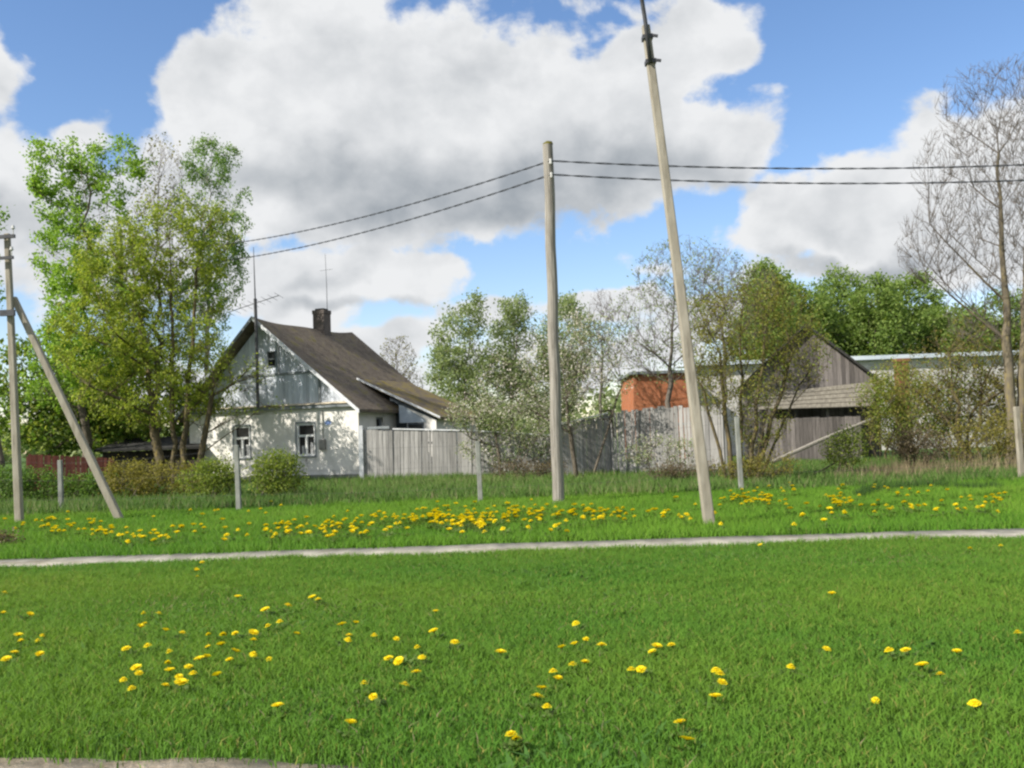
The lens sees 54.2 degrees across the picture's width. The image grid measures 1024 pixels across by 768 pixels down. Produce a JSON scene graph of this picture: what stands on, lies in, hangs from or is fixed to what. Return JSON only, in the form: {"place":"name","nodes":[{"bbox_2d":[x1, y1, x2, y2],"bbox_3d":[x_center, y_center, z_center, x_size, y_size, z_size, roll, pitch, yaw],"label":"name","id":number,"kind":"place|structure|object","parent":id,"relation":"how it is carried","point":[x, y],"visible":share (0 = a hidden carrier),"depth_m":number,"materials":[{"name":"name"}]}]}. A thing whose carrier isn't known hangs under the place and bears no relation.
{"place":"outdoors","nodes":[
{"label":"outdoors","id":0,"kind":"place"},
{"bbox_2d":[0,474,1023,559],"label":"meadow grass","id":1,"kind":"structure","parent":0,"point":[757,520],"depth_m":18.20,"materials":[{"name":"green plant"}]},
{"bbox_2d":[0,450,1023,515],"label":"wild grass","id":2,"kind":"structure","parent":0,"point":[346,489],"depth_m":28.31,"materials":[{"name":"green plant"}]},
{"bbox_2d":[0,435,1023,767],"bbox_3d":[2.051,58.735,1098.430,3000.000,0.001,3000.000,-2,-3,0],"label":"ground","id":3,"kind":"structure","parent":0,"point":[460,693],"depth_m":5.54,"materials":[{"name":"green plant"}]},
{"bbox_2d":[0,225,23,520],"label":"utility pole","id":4,"kind":"object","parent":3,"relation":"on","point":[10,311],"visible":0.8,"depth_m":23.29,"materials":[{"name":"concrete"}]},
{"bbox_2d":[0,519,25,544],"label":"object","id":5,"kind":"object","parent":3,"relation":"on","point":[8,539],"visible":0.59,"depth_m":17.69,"materials":[{"name":"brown plant"}]},
{"bbox_2d":[0,205,28,496],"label":"leafy tree","id":6,"kind":"object","parent":3,"relation":"on","point":[2,459],"visible":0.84,"depth_m":34.34,"materials":[{"name":"green plant"}]},
{"bbox_2d":[0,462,72,500],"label":"bush","id":7,"kind":"object","parent":3,"relation":"on","point":[28,480],"visible":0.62,"depth_m":31.73,"materials":[{"name":"green plant"}]},
{"bbox_2d":[13,297,123,518],"bbox_3d":[-10.426,0.664,23.531,2.560,5.523,0.181,-2,-3,-4],"label":"brace pole","id":8,"kind":"object","parent":3,"relation":"on","point":[110,500],"visible":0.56,"depth_m":23.46,"materials":[{"name":"concrete"}]},
{"bbox_2d":[26,454,115,490],"bbox_3d":[-16.658,3.445,37.826,3.150,1.714,0.174,-1,-3,-13],"label":"red fence","id":9,"kind":"object","parent":3,"relation":"on","point":[72,463],"visible":0.38,"depth_m":37.72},
{"bbox_2d":[0,325,166,475],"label":"leafy tree","id":10,"kind":"object","parent":3,"relation":"on","point":[36,429],"visible":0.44,"depth_m":45.36,"materials":[{"name":"green plant"}]},
{"bbox_2d":[48,469,126,499],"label":"bush","id":11,"kind":"object","parent":3,"relation":"on","point":[88,486],"visible":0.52,"depth_m":31.66,"materials":[{"name":"green plant"}]},
{"bbox_2d":[18,131,158,479],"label":"leafy tree","id":12,"kind":"object","parent":3,"relation":"on","point":[35,184],"visible":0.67,"depth_m":43.01,"materials":[{"name":"green plant"}]},
{"bbox_2d":[49,336,201,451],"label":"leafy bush","id":13,"kind":"object","parent":3,"relation":"on","point":[178,427],"visible":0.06,"depth_m":48.50,"materials":[{"name":"green plant"}]},
{"bbox_2d":[117,646,139,658],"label":"dandelion","id":14,"kind":"object","parent":3,"relation":"on","point":[126,648],"visible":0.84,"depth_m":7.81,"materials":[{"name":"yellow plant"}]},
{"bbox_2d":[41,185,244,484],"bbox_3d":[-14.497,-1.748,39.635,8.029,12.296,4.258,-2,-3,0],"label":"yellow green tree","id":15,"kind":"object","parent":3,"relation":"on","point":[137,364],"visible":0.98,"depth_m":39.32,"materials":[{"name":"green plant"}]},
{"bbox_2d":[94,436,199,481],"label":"woodshed","id":16,"kind":"object","parent":3,"relation":"on","point":[135,447],"visible":0.29,"depth_m":43.43,"materials":[{"name":"brown wood"}]},
{"bbox_2d":[97,130,201,450],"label":"bare topped tree","id":17,"kind":"object","parent":3,"relation":"on","point":[139,220],"visible":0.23,"depth_m":45.15,"materials":[{"name":"green plant"}]},
{"bbox_2d":[94,454,207,498],"bbox_3d":[-11.246,2.999,31.372,3.699,1.671,2.081,-2,-3,0],"label":"bush","id":18,"kind":"object","parent":3,"relation":"on","point":[142,485],"visible":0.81,"depth_m":31.20,"materials":[{"name":"green plant"}]},
{"bbox_2d":[0,757,358,767],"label":"road shoulder","id":19,"kind":"object","parent":3,"relation":"on","point":[36,762],"visible":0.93,"depth_m":5.21},
{"bbox_2d":[163,678,199,696],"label":"dandelion","id":20,"kind":"object","parent":3,"relation":"on","point":[180,681],"visible":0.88,"depth_m":6.58,"materials":[{"name":"yellow plant"}]},
{"bbox_2d":[160,132,253,375],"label":"weeping birch","id":21,"kind":"object","parent":3,"relation":"on","point":[206,180],"visible":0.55,"depth_m":45.74,"materials":[{"name":"green plant"}]},
{"bbox_2d":[174,448,246,497],"bbox_3d":[-9.204,2.832,30.505,2.272,1.714,2.045,-2,-3,0],"label":"bush","id":22,"kind":"object","parent":3,"relation":"on","point":[217,478],"visible":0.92,"depth_m":30.18,"materials":[{"name":"green plant"}]},
{"bbox_2d":[209,671,226,688],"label":"dandelion","id":23,"kind":"object","parent":3,"relation":"on","point":[217,673],"visible":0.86,"depth_m":6.78,"materials":[{"name":"yellow plant"}]},
{"bbox_2d":[165,328,294,481],"bbox_3d":[-10.980,0.970,39.001,4.886,6.572,2.534,-2,-3,0],"label":"twisted tree","id":24,"kind":"object","parent":3,"relation":"on","point":[203,442],"visible":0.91,"depth_m":38.91,"materials":[{"name":"green plant"}]},
{"bbox_2d":[239,629,261,641],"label":"dandelion","id":25,"kind":"object","parent":3,"relation":"on","point":[252,632],"visible":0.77,"depth_m":8.33,"materials":[{"name":"yellow plant"}]},
{"bbox_2d":[241,445,309,497],"bbox_3d":[-6.978,2.649,29.413,2.131,1.810,1.610,-2,-3,0],"label":"bush","id":26,"kind":"object","parent":3,"relation":"on","point":[281,470],"visible":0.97,"depth_m":29.23,"materials":[{"name":"green plant"}]},
{"bbox_2d":[265,702,290,718],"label":"dandelion","id":27,"kind":"object","parent":3,"relation":"on","point":[277,704],"visible":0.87,"depth_m":5.98,"materials":[{"name":"yellow plant"}]},
{"bbox_2d":[0,382,621,463],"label":"distant wood","id":28,"kind":"object","parent":3,"relation":"on","point":[7,456],"visible":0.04,"depth_m":181.25,"materials":[{"name":"green plant"}]},
{"bbox_2d":[175,308,484,479],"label":"cottage","id":29,"kind":"structure","parent":3,"relation":"on","point":[335,389],"depth_m":42.82,"materials":[{"name":"white paint"}]},
{"bbox_2d":[232,424,251,458],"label":"window","id":30,"kind":"structure","parent":29,"relation":"in","point":[241,437],"depth_m":43.19,"materials":[{"name":"white paint"}]},
{"bbox_2d":[222,247,282,407],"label":"antenna","id":31,"kind":"object","parent":29,"relation":"attached to","point":[256,341],"visible":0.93,"depth_m":42.12,"materials":[{"name":"metal"}]},
{"bbox_2d":[267,351,276,366],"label":"attic window","id":32,"kind":"structure","parent":29,"relation":"in","point":[271,355],"depth_m":42.61,"materials":[{"name":"white glass"}]},
{"bbox_2d":[295,421,316,457],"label":"window","id":33,"kind":"structure","parent":29,"relation":"in","point":[305,434],"depth_m":41.99,"materials":[{"name":"white paint"}]},
{"bbox_2d":[335,719,364,741],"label":"dandelion","id":34,"kind":"object","parent":3,"relation":"on","point":[350,722],"visible":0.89,"depth_m":5.48,"materials":[{"name":"green plant"}]},
{"bbox_2d":[362,693,386,710],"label":"dandelion","id":35,"kind":"object","parent":3,"relation":"on","point":[373,697],"visible":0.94,"depth_m":6.12,"materials":[{"name":"green plant"}]},
{"bbox_2d":[380,335,423,388],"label":"bare tree","id":36,"kind":"object","parent":3,"relation":"on","point":[405,365],"visible":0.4,"depth_m":80.06,"materials":[{"name":"grey plant"}]},
{"bbox_2d":[393,655,415,667],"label":"dandelion","id":37,"kind":"object","parent":3,"relation":"on","point":[397,660],"visible":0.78,"depth_m":7.15,"materials":[{"name":"yellow plant"}]},
{"bbox_2d":[412,655,436,666],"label":"dandelion","id":38,"kind":"object","parent":3,"relation":"on","point":[420,657],"visible":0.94,"depth_m":7.18,"materials":[{"name":"yellow plant"}]},
{"bbox_2d":[444,639,464,652],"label":"dandelion","id":39,"kind":"object","parent":3,"relation":"on","point":[453,642],"visible":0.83,"depth_m":7.62,"materials":[{"name":"yellow plant"}]},
{"bbox_2d":[419,287,498,429],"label":"pale tree","id":40,"kind":"object","parent":3,"relation":"on","point":[458,365],"visible":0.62,"depth_m":63.65,"materials":[{"name":"green plant"}]},
{"bbox_2d":[392,428,551,476],"bbox_3d":[-1.564,2.765,39.865,6.621,2.231,0.212,-2,-3,9],"label":"plank fence","id":41,"kind":"object","parent":3,"relation":"on","point":[443,458],"visible":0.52,"depth_m":39.96,"materials":[{"name":"grey wood"}]},
{"bbox_2d":[358,426,393,479],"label":"gate","id":42,"kind":"structure","parent":41,"relation":"attached to","point":[373,463],"depth_m":40.41,"materials":[{"name":"grey wood"}]},
{"bbox_2d":[456,289,540,448],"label":"pale tree","id":43,"kind":"object","parent":3,"relation":"on","point":[517,312],"visible":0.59,"depth_m":66.65,"materials":[{"name":"green plant"}]},
{"bbox_2d":[437,384,568,473],"bbox_3d":[-0.139,1.812,38.964,5.495,4.010,2.567,-2,-3,0],"label":"blossoming tree","id":44,"kind":"object","parent":3,"relation":"on","point":[488,425],"visible":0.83,"depth_m":38.90,"materials":[{"name":"green plant"}]},
{"bbox_2d":[0,482,1009,539],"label":"dandelion patch","id":45,"kind":"object","parent":3,"relation":"on","point":[435,516],"visible":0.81,"depth_m":19.41,"materials":[{"name":"yellow plant"}]},
{"bbox_2d":[0,528,1023,567],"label":"footpath","id":46,"kind":"structure","parent":3,"relation":"on","point":[448,548],"depth_m":14.67,"materials":[{"name":"concrete"}]},
{"bbox_2d":[0,406,1023,509],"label":"wire fence","id":47,"kind":"object","parent":3,"relation":"on","point":[1018,441],"visible":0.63,"depth_m":25.69,"materials":[{"name":"metal"}]},
{"bbox_2d":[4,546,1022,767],"bbox_3d":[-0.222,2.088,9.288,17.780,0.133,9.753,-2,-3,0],"label":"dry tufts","id":48,"kind":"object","parent":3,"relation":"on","point":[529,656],"visible":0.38,"depth_m":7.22,"materials":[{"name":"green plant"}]},
{"bbox_2d":[499,730,530,754],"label":"dandelion","id":49,"kind":"object","parent":3,"relation":"on","point":[510,734],"visible":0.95,"depth_m":5.16,"materials":[{"name":"green plant"}]},
{"bbox_2d":[497,735,534,752],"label":"dandelion","id":50,"kind":"object","parent":3,"relation":"on","point":[520,744],"visible":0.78,"depth_m":5.18,"materials":[{"name":"green plant"}]},
{"bbox_2d":[487,455,570,478],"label":"bush","id":51,"kind":"object","parent":3,"relation":"on","point":[540,470],"visible":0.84,"depth_m":33.79,"materials":[{"name":"green plant"}]},
{"bbox_2d":[519,693,543,710],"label":"dandelion","id":52,"kind":"object","parent":3,"relation":"on","point":[537,695],"visible":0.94,"depth_m":5.93,"materials":[{"name":"green plant"}]},
{"bbox_2d":[532,703,563,720],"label":"dandelion","id":53,"kind":"object","parent":3,"relation":"on","point":[547,705],"visible":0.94,"depth_m":5.75,"materials":[{"name":"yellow plant"}]},
{"bbox_2d":[468,304,637,476],"bbox_3d":[1.458,0.377,35.970,6.282,6.451,3.029,-2,-3,0],"label":"blossoming tree","id":54,"kind":"object","parent":3,"relation":"on","point":[570,425],"visible":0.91,"depth_m":35.92,"materials":[{"name":"green plant"}]},
{"bbox_2d":[543,141,563,501],"bbox_3d":[0.969,-1.373,23.792,0.337,8.952,0.311,-3,-3,16],"label":"utility pole","id":55,"kind":"object","parent":3,"relation":"on","point":[555,382],"visible":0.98,"depth_m":23.70,"materials":[{"name":"grey concrete"}]},
{"bbox_2d":[144,160,549,248],"bbox_3d":[-9.755,-6.236,38.094,0.049,4.084,35.428,0,-4,-37],"label":"cable","id":56,"kind":"object","parent":55,"relation":"attached to","point":[396,207],"visible":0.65,"depth_m":29.28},
{"bbox_2d":[152,174,549,265],"bbox_3d":[-9.725,-5.618,38.061,0.049,3.515,35.425,0,-4,-37],"label":"cable","id":57,"kind":"object","parent":55,"relation":"attached to","point":[398,222],"visible":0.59,"depth_m":29.06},
{"bbox_2d":[551,160,1023,169],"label":"cable","id":58,"kind":"object","parent":55,"relation":"attached to","point":[784,167],"visible":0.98,"depth_m":23.80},
{"bbox_2d":[552,174,1023,183],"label":"cable","id":59,"kind":"object","parent":55,"relation":"attached to","point":[789,182],"visible":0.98,"depth_m":23.78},
{"bbox_2d":[545,675,569,691],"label":"dandelion","id":60,"kind":"object","parent":3,"relation":"on","point":[557,677],"visible":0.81,"depth_m":6.36,"materials":[{"name":"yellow plant"}]},
{"bbox_2d":[520,289,595,426],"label":"pale tree","id":61,"kind":"object","parent":3,"relation":"on","point":[567,300],"visible":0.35,"depth_m":69.43,"materials":[{"name":"green plant"}]},
{"bbox_2d":[561,410,613,476],"bbox_3d":[2.640,2.282,36.904,2.212,2.594,0.642,-2,-3,-6],"label":"plank fence","id":62,"kind":"object","parent":3,"relation":"on","point":[587,452],"visible":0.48,"depth_m":36.91,"materials":[{"name":"grey wood"}]},
{"bbox_2d":[574,288,618,459],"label":"bare tree","id":63,"kind":"object","parent":3,"relation":"on","point":[601,370],"visible":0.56,"depth_m":56.00,"materials":[{"name":"grey plant"}]},
{"bbox_2d":[629,665,652,681],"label":"dandelion","id":64,"kind":"object","parent":3,"relation":"on","point":[639,668],"visible":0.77,"depth_m":6.52,"materials":[{"name":"yellow plant"}]},
{"bbox_2d":[618,427,694,472],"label":"blossoming bush","id":65,"kind":"object","parent":3,"relation":"on","point":[678,445],"visible":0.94,"depth_m":34.42,"materials":[{"name":"grey plant"}]},
{"bbox_2d":[609,405,727,472],"bbox_3d":[5.635,2.120,36.384,4.413,2.655,0.255,-3,-3,27],"label":"plank fence","id":66,"kind":"object","parent":3,"relation":"on","point":[647,423],"visible":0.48,"depth_m":36.48,"materials":[{"name":"grey wood"}]},
{"bbox_2d":[600,235,742,453],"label":"budding tree","id":67,"kind":"object","parent":3,"relation":"on","point":[671,380],"visible":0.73,"depth_m":43.00,"materials":[{"name":"grey plant"}]},
{"bbox_2d":[640,0,714,523],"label":"utility pole","id":68,"kind":"object","parent":3,"relation":"on","point":[705,494],"visible":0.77,"depth_m":16.94,"materials":[{"name":"concrete"}]},
{"bbox_2d":[640,455,725,480],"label":"bush","id":69,"kind":"object","parent":3,"relation":"on","point":[672,470],"visible":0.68,"depth_m":31.27,"materials":[{"name":"green plant"}]},
{"bbox_2d":[669,719,697,739],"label":"dandelion","id":70,"kind":"object","parent":3,"relation":"on","point":[680,721],"visible":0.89,"depth_m":5.30,"materials":[{"name":"green plant"}]},
{"bbox_2d":[669,736,707,753],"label":"dandelion","id":71,"kind":"object","parent":3,"relation":"on","point":[687,738],"visible":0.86,"depth_m":5.05,"materials":[{"name":"green plant"}]},
{"bbox_2d":[701,693,732,710],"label":"dandelion","id":72,"kind":"object","parent":3,"relation":"on","point":[715,695],"visible":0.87,"depth_m":5.83,"materials":[{"name":"yellow plant"}]},
{"bbox_2d":[707,678,730,694],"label":"dandelion","id":73,"kind":"object","parent":3,"relation":"on","point":[722,681],"visible":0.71,"depth_m":6.12,"materials":[{"name":"yellow plant"}]},
{"bbox_2d":[686,243,784,441],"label":"bare tree","id":74,"kind":"object","parent":3,"relation":"on","point":[733,283],"visible":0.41,"depth_m":52.02,"materials":[{"name":"green plant"}]},
{"bbox_2d":[673,267,839,479],"bbox_3d":[7.228,-0.257,29.505,4.791,6.653,2.715,-2,-3,0],"label":"lichened willow","id":75,"kind":"object","parent":3,"relation":"on","point":[730,371],"visible":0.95,"depth_m":29.37,"materials":[{"name":"green plant"}]},
{"bbox_2d":[710,446,802,481],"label":"bush","id":76,"kind":"object","parent":3,"relation":"on","point":[750,463],"visible":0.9,"depth_m":28.80,"materials":[{"name":"green plant"}]},
{"bbox_2d":[727,255,803,359],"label":"forest tree","id":77,"kind":"object","parent":3,"relation":"on","point":[776,270],"visible":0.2,"depth_m":71.31,"materials":[{"name":"green plant"}]},
{"bbox_2d":[778,664,798,679],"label":"dandelion","id":78,"kind":"object","parent":3,"relation":"on","point":[790,666],"visible":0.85,"depth_m":6.50,"materials":[{"name":"yellow plant"}]},
{"bbox_2d":[769,277,853,349],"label":"forest tree","id":79,"kind":"object","parent":3,"relation":"on","point":[828,313],"visible":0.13,"depth_m":79.03,"materials":[{"name":"green plant"}]},
{"bbox_2d":[770,419,870,462],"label":"leaning log","id":80,"kind":"object","parent":3,"relation":"on","point":[806,446],"visible":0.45,"depth_m":40.64,"materials":[{"name":"grey wood"}]},
{"bbox_2d":[808,262,877,354],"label":"forest tree","id":81,"kind":"object","parent":3,"relation":"on","point":[838,285],"visible":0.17,"depth_m":83.70,"materials":[{"name":"green plant"}]},
{"bbox_2d":[811,423,877,475],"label":"bush","id":82,"kind":"object","parent":3,"relation":"on","point":[846,438],"visible":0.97,"depth_m":30.33,"materials":[{"name":"green plant"}]},
{"bbox_2d":[840,268,926,355],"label":"forest tree","id":83,"kind":"object","parent":3,"relation":"on","point":[885,317],"visible":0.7,"depth_m":79.30,"materials":[{"name":"green plant"}]},
{"bbox_2d":[847,355,925,462],"bbox_3d":[14.546,1.040,38.372,3.048,4.447,2.166,-2,-3,0],"label":"leafy bush","id":84,"kind":"object","parent":3,"relation":"on","point":[882,393],"visible":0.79,"depth_m":38.31,"materials":[{"name":"green plant"}]},
{"bbox_2d":[880,647,902,660],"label":"dandelion","id":85,"kind":"object","parent":3,"relation":"on","point":[887,649],"visible":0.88,"depth_m":6.85,"materials":[{"name":"yellow plant"}]},
{"bbox_2d":[893,358,913,456],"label":"brick pillar","id":86,"kind":"structure","parent":3,"relation":"on","point":[898,360],"depth_m":46.78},
{"bbox_2d":[898,647,919,659],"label":"dandelion","id":87,"kind":"object","parent":3,"relation":"on","point":[905,649],"visible":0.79,"depth_m":6.88,"materials":[{"name":"yellow plant"}]},
{"bbox_2d":[868,269,950,353],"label":"forest tree","id":88,"kind":"object","parent":3,"relation":"on","point":[910,287],"visible":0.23,"depth_m":85.45,"materials":[{"name":"green plant"}]},
{"bbox_2d":[879,420,955,468],"bbox_3d":[12.531,2.029,30.897,2.290,1.845,1.690,-2,-3,0],"label":"bush","id":89,"kind":"object","parent":3,"relation":"on","point":[904,445],"visible":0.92,"depth_m":30.76,"materials":[{"name":"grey plant"}]},
{"bbox_2d":[864,354,977,458],"bbox_3d":[16.350,1.006,39.997,4.607,4.603,2.620,-2,-3,0],"label":"leafy bush","id":90,"kind":"object","parent":3,"relation":"on","point":[915,383],"visible":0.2,"depth_m":39.86,"materials":[{"name":"green plant"}]},
{"bbox_2d":[909,661,941,677],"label":"dandelion","id":91,"kind":"object","parent":3,"relation":"on","point":[921,664],"visible":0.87,"depth_m":6.39,"materials":[{"name":"yellow plant"}]},
{"bbox_2d":[851,476,1011,496],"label":"dark grass","id":92,"kind":"structure","parent":3,"relation":"on","point":[864,489],"depth_m":23.50,"materials":[{"name":"green plant"}]},
{"bbox_2d":[882,308,1019,460],"bbox_3d":[16.372,0.149,36.059,6.268,5.898,2.792,-2,-3,0],"label":"lichened shrub tree","id":93,"kind":"object","parent":3,"relation":"on","point":[953,392],"visible":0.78,"depth_m":35.94,"materials":[{"name":"green plant"}]},
{"bbox_2d":[896,339,1006,459],"bbox_3d":[16.571,0.717,37.459,4.285,4.867,2.506,-2,-3,0],"label":"leafy bush","id":94,"kind":"object","parent":3,"relation":"on","point":[932,417],"visible":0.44,"depth_m":37.28,"materials":[{"name":"green plant"}]},
{"bbox_2d":[909,300,1002,353],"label":"forest tree","id":95,"kind":"object","parent":3,"relation":"on","point":[933,317],"visible":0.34,"depth_m":81.28,"materials":[{"name":"green plant"}]},
{"bbox_2d":[894,52,1023,463],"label":"bare tree","id":96,"kind":"object","parent":3,"relation":"on","point":[1008,372],"visible":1,"depth_m":33.17,"materials":[{"name":"beige plant"}]},
{"bbox_2d":[952,699,990,715],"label":"dandelion","id":97,"kind":"object","parent":3,"relation":"on","point":[973,702],"visible":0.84,"depth_m":5.53,"materials":[{"name":"yellow plant"}]},
{"bbox_2d":[938,408,1023,467],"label":"bush","id":98,"kind":"object","parent":3,"relation":"on","point":[1007,441],"visible":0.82,"depth_m":31.29,"materials":[{"name":"green plant"}]},
{"bbox_2d":[967,351,1018,457],"bbox_3d":[18.169,0.795,36.011,3.583,4.460,2.530,-2,-3,0],"label":"leafy bush","id":99,"kind":"object","parent":3,"relation":"on","point":[989,401],"visible":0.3,"depth_m":35.99,"materials":[{"name":"green plant"}]},
{"bbox_2d":[971,285,1022,350],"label":"forest tree","id":100,"kind":"object","parent":3,"relation":"on","point":[1014,331],"visible":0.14,"depth_m":83.09,"materials":[{"name":"green plant"}]},
{"bbox_2d":[0,0,1023,453],"label":"sky","id":101,"kind":"structure","parent":0,"point":[337,111],"materials":[{"name":"blue"}]},
{"bbox_2d":[618,369,696,457],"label":"brick building","id":102,"kind":"structure","parent":0,"point":[651,393],"depth_m":58.04,"materials":[{"name":"brick"}]},
{"bbox_2d":[738,324,881,460],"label":"barn","id":103,"kind":"structure","parent":0,"point":[822,406],"depth_m":44.33,"materials":[{"name":"grey wood"}]},
{"bbox_2d":[665,350,1018,455],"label":"long building","id":104,"kind":"structure","parent":0,"point":[867,362],"depth_m":61.03,"materials":[{"name":"white brick"}]},
{"bbox_2d":[726,446,1017,481],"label":"dry grass","id":105,"kind":"structure","parent":0,"point":[920,464],"depth_m":29.67,"materials":[{"name":"plant"}]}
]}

